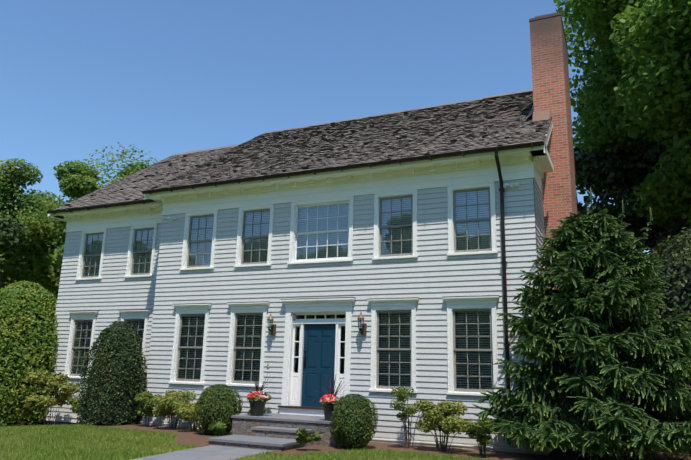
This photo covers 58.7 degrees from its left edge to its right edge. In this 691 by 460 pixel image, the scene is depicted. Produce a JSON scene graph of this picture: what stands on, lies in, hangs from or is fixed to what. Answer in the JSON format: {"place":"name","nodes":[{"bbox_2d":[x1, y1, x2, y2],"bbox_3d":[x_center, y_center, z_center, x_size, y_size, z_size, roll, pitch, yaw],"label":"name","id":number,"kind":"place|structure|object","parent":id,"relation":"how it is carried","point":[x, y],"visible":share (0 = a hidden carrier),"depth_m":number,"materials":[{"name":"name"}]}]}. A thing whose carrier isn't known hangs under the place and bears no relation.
{"place":"outdoors","nodes":[
{"label":"outdoors","id":0,"kind":"place"},
{"bbox_2d":[132,445,271,459],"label":"walk path","id":1,"kind":"structure","parent":0,"point":[197,453],"depth_m":11.38,"materials":[{"name":"grey stone"}]},
{"bbox_2d":[0,423,509,459],"bbox_3d":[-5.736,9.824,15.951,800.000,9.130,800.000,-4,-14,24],"label":"front lawn","id":2,"kind":"structure","parent":0,"point":[167,452],"depth_m":11.57,"materials":[{"name":"green plant"}]},
{"bbox_2d":[0,216,27,285],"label":"oak tree","id":3,"kind":"object","parent":2,"relation":"on","point":[7,241],"visible":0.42,"depth_m":37.24,"materials":[{"name":"green plant"}]},
{"bbox_2d":[0,158,65,297],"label":"oak tree","id":4,"kind":"object","parent":2,"relation":"on","point":[28,261],"visible":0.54,"depth_m":45.09,"materials":[{"name":"green plant"}]},
{"bbox_2d":[4,189,66,278],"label":"oak tree","id":5,"kind":"object","parent":2,"relation":"on","point":[41,204],"depth_m":54.70,"materials":[{"name":"green plant"}]},
{"bbox_2d":[15,142,157,292],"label":"oak tree","id":6,"kind":"object","parent":2,"relation":"on","point":[78,180],"visible":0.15,"depth_m":41.72,"materials":[{"name":"green plant"}]},
{"bbox_2d":[42,178,550,450],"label":"house walls","id":7,"kind":"structure","parent":2,"relation":"on","point":[432,275],"depth_m":15.55,"materials":[{"name":"white wood"}]},
{"bbox_2d":[267,313,276,334],"bbox_3d":[-1.915,2.425,15.830,0.184,0.560,0.278,-4,-14,24],"label":"lantern","id":8,"kind":"object","parent":7,"relation":"attached to","point":[272,328],"visible":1,"depth_m":15.82,"materials":[{"name":"black metal"}]},
{"bbox_2d":[64,181,499,395],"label":"house windows","id":9,"kind":"structure","parent":7,"relation":"in","point":[321,230],"depth_m":15.96,"materials":[{"name":"white wood"}]},
{"bbox_2d":[40,415,554,454],"bbox_3d":[-2.357,5.541,17.092,15.625,0.265,3.055,-4,-14,24],"label":"foundation","id":10,"kind":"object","parent":7,"relation":"attached to","point":[75,420],"depth_m":13.70,"materials":[{"name":"grey concrete"}]},
{"bbox_2d":[47,119,553,244],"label":"cornice","id":11,"kind":"structure","parent":7,"relation":"attached to","point":[535,163],"depth_m":16.03,"materials":[{"name":"white wood"}]},
{"bbox_2d":[46,141,543,443],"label":"house gutters","id":12,"kind":"object","parent":11,"relation":"attached to","point":[496,149],"visible":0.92,"depth_m":14.68,"materials":[{"name":"black metal"}]},
{"bbox_2d":[267,297,355,415],"bbox_3d":[-0.841,3.203,15.401,2.435,2.928,0.510,-4,-14,24],"label":"house entry","id":13,"kind":"object","parent":7,"relation":"attached to","point":[323,344],"visible":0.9,"depth_m":15.37,"materials":[{"name":"white wood"}]},
{"bbox_2d":[54,89,579,252],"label":"house roof","id":14,"kind":"structure","parent":7,"relation":"on","point":[493,121],"depth_m":18.93,"materials":[{"name":"wood"}]},
{"bbox_2d":[357,312,366,334],"bbox_3d":[0.388,2.247,14.798,0.184,0.560,0.278,-4,-14,24],"label":"lantern","id":15,"kind":"object","parent":7,"relation":"attached to","point":[363,328],"visible":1,"depth_m":14.78,"materials":[{"name":"black metal"}]},
{"bbox_2d":[503,182,519,187],"bbox_3d":[3.809,-1.030,14.075,0.371,0.130,0.202,-4,-14,24],"label":"floodlight","id":16,"kind":"object","parent":7,"relation":"attached to","point":[511,185],"visible":1,"depth_m":14.06,"materials":[{"name":"white metal"}]},
{"bbox_2d":[573,71,626,199],"bbox_3d":[20.515,-1.976,31.765,15.214,23.784,15.266,3,-13,-7],"label":"maple tree","id":17,"kind":"object","parent":2,"relation":"on","point":[575,144],"depth_m":35.06,"materials":[{"name":"green plant"}]},
{"bbox_2d":[553,0,689,167],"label":"maple tree","id":18,"kind":"object","parent":2,"relation":"on","point":[602,125],"visible":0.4,"depth_m":23.11,"materials":[{"name":"green plant"}]},
{"bbox_2d":[573,94,688,257],"bbox_3d":[14.090,0.174,24.317,11.508,15.871,10.586,-4,-14,24],"label":"maple tree","id":19,"kind":"object","parent":2,"relation":"on","point":[616,179],"visible":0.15,"depth_m":23.69,"materials":[{"name":"green plant"}]},
{"bbox_2d":[609,0,690,227],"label":"maple tree","id":20,"kind":"object","parent":2,"relation":"on","point":[666,191],"visible":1,"depth_m":17.97,"materials":[{"name":"green plant"}]},
{"bbox_2d":[635,226,690,455],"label":"privet hedge","id":21,"kind":"object","parent":2,"relation":"on","point":[675,269],"visible":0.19,"depth_m":14.22,"materials":[{"name":"green plant"}]},
{"bbox_2d":[649,210,690,259],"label":"tree","id":22,"kind":"object","parent":2,"relation":"on","point":[676,225],"visible":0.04,"depth_m":19.69,"materials":[{"name":"green plant"}]},
{"bbox_2d":[0,0,649,253],"label":"sky","id":23,"kind":"structure","parent":0,"point":[164,78],"materials":[{"name":"blue"}]},
{"bbox_2d":[84,422,690,459],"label":"mulch bed soil","id":24,"kind":"structure","parent":0,"point":[198,437],"depth_m":12.85,"materials":[{"name":"brown soil"}]},
{"bbox_2d":[0,280,74,426],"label":"hornbeam hedge","id":25,"kind":"object","parent":24,"relation":"on","point":[28,328],"visible":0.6,"depth_m":19.50,"materials":[{"name":"green plant"}]},
{"bbox_2d":[25,369,79,424],"bbox_3d":[-8.779,5.031,18.324,1.506,1.723,1.313,-4,-14,24],"label":"rhododendron shrub","id":26,"kind":"object","parent":24,"relation":"on","point":[52,382],"visible":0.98,"depth_m":18.27,"materials":[{"name":"green plant"}]},
{"bbox_2d":[67,396,83,423],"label":"rhododendron shrub","id":27,"kind":"object","parent":24,"relation":"on","point":[74,401],"visible":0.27,"depth_m":18.05,"materials":[{"name":"green plant"}]},
{"bbox_2d":[77,321,147,425],"bbox_3d":[-6.526,4.053,17.401,2.010,2.947,1.969,-4,-14,24],"label":"holly shrub","id":28,"kind":"object","parent":24,"relation":"on","point":[116,378],"visible":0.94,"depth_m":16.88,"materials":[{"name":"green plant"}]},
{"bbox_2d":[133,391,161,426],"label":"rhododendron shrub","id":29,"kind":"object","parent":24,"relation":"on","point":[145,398],"visible":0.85,"depth_m":16.33,"materials":[{"name":"green plant"}]},
{"bbox_2d":[152,388,196,428],"bbox_3d":[-4.465,4.656,15.903,1.018,1.083,1.009,-4,-14,24],"label":"pieris shrub","id":30,"kind":"object","parent":24,"relation":"on","point":[167,403],"visible":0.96,"depth_m":15.81,"materials":[{"name":"green plant"}]},
{"bbox_2d":[175,402,198,431],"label":"pieris shrub","id":31,"kind":"object","parent":24,"relation":"on","point":[185,413],"visible":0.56,"depth_m":15.28,"materials":[{"name":"green plant"}]},
{"bbox_2d":[192,384,242,434],"bbox_3d":[-3.135,4.375,14.940,1.179,1.233,1.208,-4,-14,24],"label":"boxwood shrub","id":32,"kind":"object","parent":24,"relation":"on","point":[215,403],"visible":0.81,"depth_m":14.62,"materials":[{"name":"green plant"}]},
{"bbox_2d":[208,421,226,435],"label":"shrub","id":33,"kind":"object","parent":24,"relation":"on","point":[218,428],"visible":1,"depth_m":13.42,"materials":[{"name":"green plant"}]},
{"bbox_2d":[247,393,271,413],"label":"pieris shrub","id":34,"kind":"object","parent":24,"relation":"on","point":[265,408],"visible":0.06,"depth_m":15.24,"materials":[{"name":"green plant"}]},
{"bbox_2d":[207,413,340,450],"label":"front steps","id":35,"kind":"structure","parent":24,"relation":"on","point":[272,431],"depth_m":13.27,"materials":[{"name":"grey stone"}]},
{"bbox_2d":[245,372,273,415],"bbox_3d":[-1.960,3.816,14.562,1.071,1.125,1.194,8,-15,-25],"label":"planter","id":36,"kind":"object","parent":35,"relation":"on","point":[258,401],"visible":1,"depth_m":14.32,"materials":[{"name":"grey"}]},
{"bbox_2d":[315,375,343,420],"bbox_3d":[-0.339,3.675,13.557,0.980,1.028,1.113,3,-13,-5],"label":"planter","id":37,"kind":"object","parent":35,"relation":"on","point":[328,401],"visible":0.77,"depth_m":13.43,"materials":[{"name":"grey"}]},
{"bbox_2d":[296,428,321,444],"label":"shrub","id":38,"kind":"object","parent":24,"relation":"on","point":[303,435],"visible":1,"depth_m":12.24,"materials":[{"name":"green plant"}]},
{"bbox_2d":[329,394,378,449],"bbox_3d":[0.159,4.026,12.901,1.056,1.149,1.057,-4,-14,24],"label":"boxwood shrub","id":39,"kind":"object","parent":24,"relation":"on","point":[353,419],"visible":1,"depth_m":12.64,"materials":[{"name":"green plant"}]},
{"bbox_2d":[390,385,429,448],"bbox_3d":[1.395,4.039,13.212,0.811,1.365,0.926,-4,-14,24],"label":"azalea shrub","id":40,"kind":"object","parent":24,"relation":"on","point":[409,410],"visible":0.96,"depth_m":13.16,"materials":[{"name":"green plant"}]},
{"bbox_2d":[415,400,471,451],"bbox_3d":[2.095,4.100,12.770,1.336,1.088,1.010,-11,-18,43],"label":"pieris shrub","id":41,"kind":"object","parent":24,"relation":"on","point":[444,417],"visible":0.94,"depth_m":12.68,"materials":[{"name":"green plant"}]},
{"bbox_2d":[464,418,493,457],"bbox_3d":[2.610,4.090,12.048,0.648,0.803,0.793,-4,-14,24],"label":"pieris shrub","id":42,"kind":"object","parent":24,"relation":"on","point":[482,434],"visible":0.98,"depth_m":11.87,"materials":[{"name":"green plant"}]},
{"bbox_2d":[472,187,690,459],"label":"spruce tree","id":43,"kind":"object","parent":24,"relation":"on","point":[601,395],"visible":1,"depth_m":11.64,"materials":[{"name":"green plant"}]}
]}

